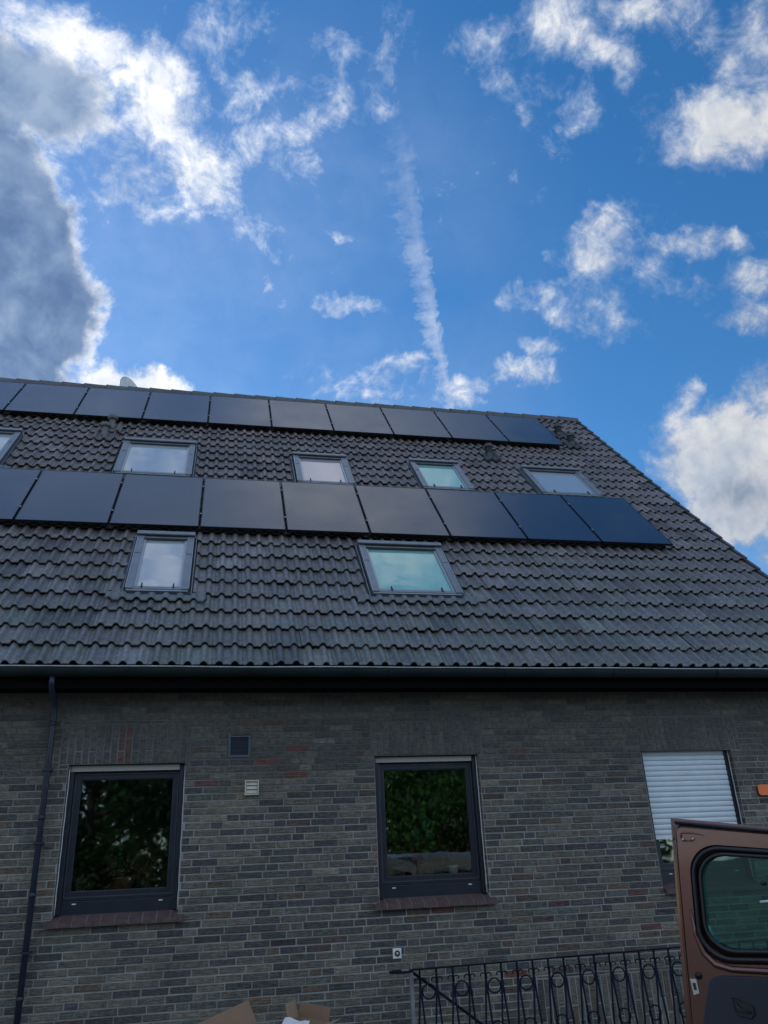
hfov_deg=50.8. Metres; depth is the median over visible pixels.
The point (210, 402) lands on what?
mounting rail
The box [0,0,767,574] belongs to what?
sky
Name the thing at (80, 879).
potted plant
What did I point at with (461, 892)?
window
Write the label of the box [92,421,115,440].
roof vent
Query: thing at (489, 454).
roof vent
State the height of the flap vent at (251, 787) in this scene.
0.140 m
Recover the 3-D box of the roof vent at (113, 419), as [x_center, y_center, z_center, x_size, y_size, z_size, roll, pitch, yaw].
[-4.738,-1.525,14.085,0.342,0.422,0.278,2,-24,-11]
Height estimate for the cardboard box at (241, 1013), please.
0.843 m
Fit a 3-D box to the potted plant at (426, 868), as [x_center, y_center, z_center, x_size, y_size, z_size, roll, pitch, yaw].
[0.420,3.466,8.384,0.206,0.588,0.180,-10,-25,16]
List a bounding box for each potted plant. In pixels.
[72,876,89,890]
[108,851,136,888]
[389,847,410,875]
[412,816,435,874]
[443,845,458,872]
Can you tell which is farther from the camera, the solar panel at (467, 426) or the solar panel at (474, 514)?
the solar panel at (467, 426)
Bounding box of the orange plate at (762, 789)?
[756,784,767,795]
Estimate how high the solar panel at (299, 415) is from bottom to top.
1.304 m
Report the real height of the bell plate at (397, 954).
0.086 m
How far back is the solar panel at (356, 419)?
15.95 m
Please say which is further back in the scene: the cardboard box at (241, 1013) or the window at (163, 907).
the window at (163, 907)
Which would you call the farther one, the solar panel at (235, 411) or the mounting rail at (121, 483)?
the solar panel at (235, 411)
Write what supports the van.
on the ground
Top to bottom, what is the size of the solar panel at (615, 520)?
1.311 m
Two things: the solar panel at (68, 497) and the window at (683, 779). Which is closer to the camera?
the window at (683, 779)
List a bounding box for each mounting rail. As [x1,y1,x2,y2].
[7,402,504,435]
[18,506,593,530]
[20,388,490,420]
[34,478,569,505]
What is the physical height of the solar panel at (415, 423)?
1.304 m
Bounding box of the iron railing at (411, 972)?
[389,946,684,1023]
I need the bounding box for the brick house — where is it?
[0,377,767,1023]
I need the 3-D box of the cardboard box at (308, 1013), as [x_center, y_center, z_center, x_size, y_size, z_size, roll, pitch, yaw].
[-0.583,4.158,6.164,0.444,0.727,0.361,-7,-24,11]
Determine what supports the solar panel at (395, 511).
attached to the mounting rail at (112, 510)
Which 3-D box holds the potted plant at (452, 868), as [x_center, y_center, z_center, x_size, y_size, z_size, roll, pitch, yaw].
[0.701,3.594,8.359,0.163,0.310,0.120,-11,-25,19]
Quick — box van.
[670,818,767,1023]
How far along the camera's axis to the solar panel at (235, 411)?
15.49 m
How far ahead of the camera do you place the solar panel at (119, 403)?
15.05 m
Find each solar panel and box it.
[0,381,25,410]
[0,468,41,520]
[4,383,88,415]
[14,470,123,524]
[74,387,149,419]
[109,474,202,527]
[143,392,209,423]
[200,478,285,531]
[208,396,270,427]
[269,400,332,431]
[281,482,369,534]
[326,404,393,435]
[355,485,449,537]
[380,407,451,438]
[426,489,526,540]
[434,411,508,442]
[486,415,563,445]
[494,492,601,542]
[561,495,672,545]
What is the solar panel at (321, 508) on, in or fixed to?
attached to the mounting rail at (112, 510)
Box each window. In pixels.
[43,763,185,928]
[375,755,497,910]
[641,750,742,893]
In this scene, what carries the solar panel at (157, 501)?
attached to the mounting rail at (112, 510)
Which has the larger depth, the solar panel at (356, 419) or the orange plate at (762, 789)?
the solar panel at (356, 419)
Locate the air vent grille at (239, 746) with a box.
[228,736,250,757]
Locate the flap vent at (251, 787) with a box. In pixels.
[245,780,258,794]
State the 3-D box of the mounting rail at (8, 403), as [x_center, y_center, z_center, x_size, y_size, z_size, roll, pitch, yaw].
[-2.145,-1.683,15.295,11.575,0.130,0.132,2,-24,-11]
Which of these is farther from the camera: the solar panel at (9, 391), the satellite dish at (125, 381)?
the satellite dish at (125, 381)
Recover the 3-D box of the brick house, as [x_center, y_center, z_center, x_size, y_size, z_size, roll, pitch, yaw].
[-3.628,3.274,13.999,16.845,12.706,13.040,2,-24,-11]
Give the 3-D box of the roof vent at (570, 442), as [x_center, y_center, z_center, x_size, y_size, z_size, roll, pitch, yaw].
[3.830,-1.428,16.439,0.342,0.412,0.278,2,-24,-11]
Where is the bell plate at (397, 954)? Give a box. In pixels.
[393,948,401,958]
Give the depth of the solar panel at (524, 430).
16.63 m
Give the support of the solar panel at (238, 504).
attached to the mounting rail at (112, 510)
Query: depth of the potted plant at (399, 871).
8.22 m
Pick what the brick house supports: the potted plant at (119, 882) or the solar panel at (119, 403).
the potted plant at (119, 882)
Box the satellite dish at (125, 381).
[119,376,136,386]
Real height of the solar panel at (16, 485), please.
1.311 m
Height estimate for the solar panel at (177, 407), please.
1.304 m
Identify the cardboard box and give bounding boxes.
[198,1000,256,1023]
[282,1000,340,1023]
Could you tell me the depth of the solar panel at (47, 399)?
14.80 m
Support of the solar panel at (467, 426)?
attached to the mounting rail at (8, 403)
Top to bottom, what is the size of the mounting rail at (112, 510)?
0.130 m
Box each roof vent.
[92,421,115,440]
[100,414,122,432]
[481,443,501,460]
[550,423,567,438]
[562,432,583,448]
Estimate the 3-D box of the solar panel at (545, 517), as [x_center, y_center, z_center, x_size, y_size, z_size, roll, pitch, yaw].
[2.501,0.067,12.556,1.134,1.311,1.177,2,-24,-11]
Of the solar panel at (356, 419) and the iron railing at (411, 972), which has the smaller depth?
the iron railing at (411, 972)
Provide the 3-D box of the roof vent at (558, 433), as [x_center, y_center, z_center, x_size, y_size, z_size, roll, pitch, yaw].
[3.676,-1.669,16.948,0.342,0.412,0.278,2,-24,-11]
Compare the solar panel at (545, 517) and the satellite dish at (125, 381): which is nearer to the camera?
the solar panel at (545, 517)
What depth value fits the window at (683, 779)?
8.96 m
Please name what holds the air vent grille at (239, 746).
attached to the brick house

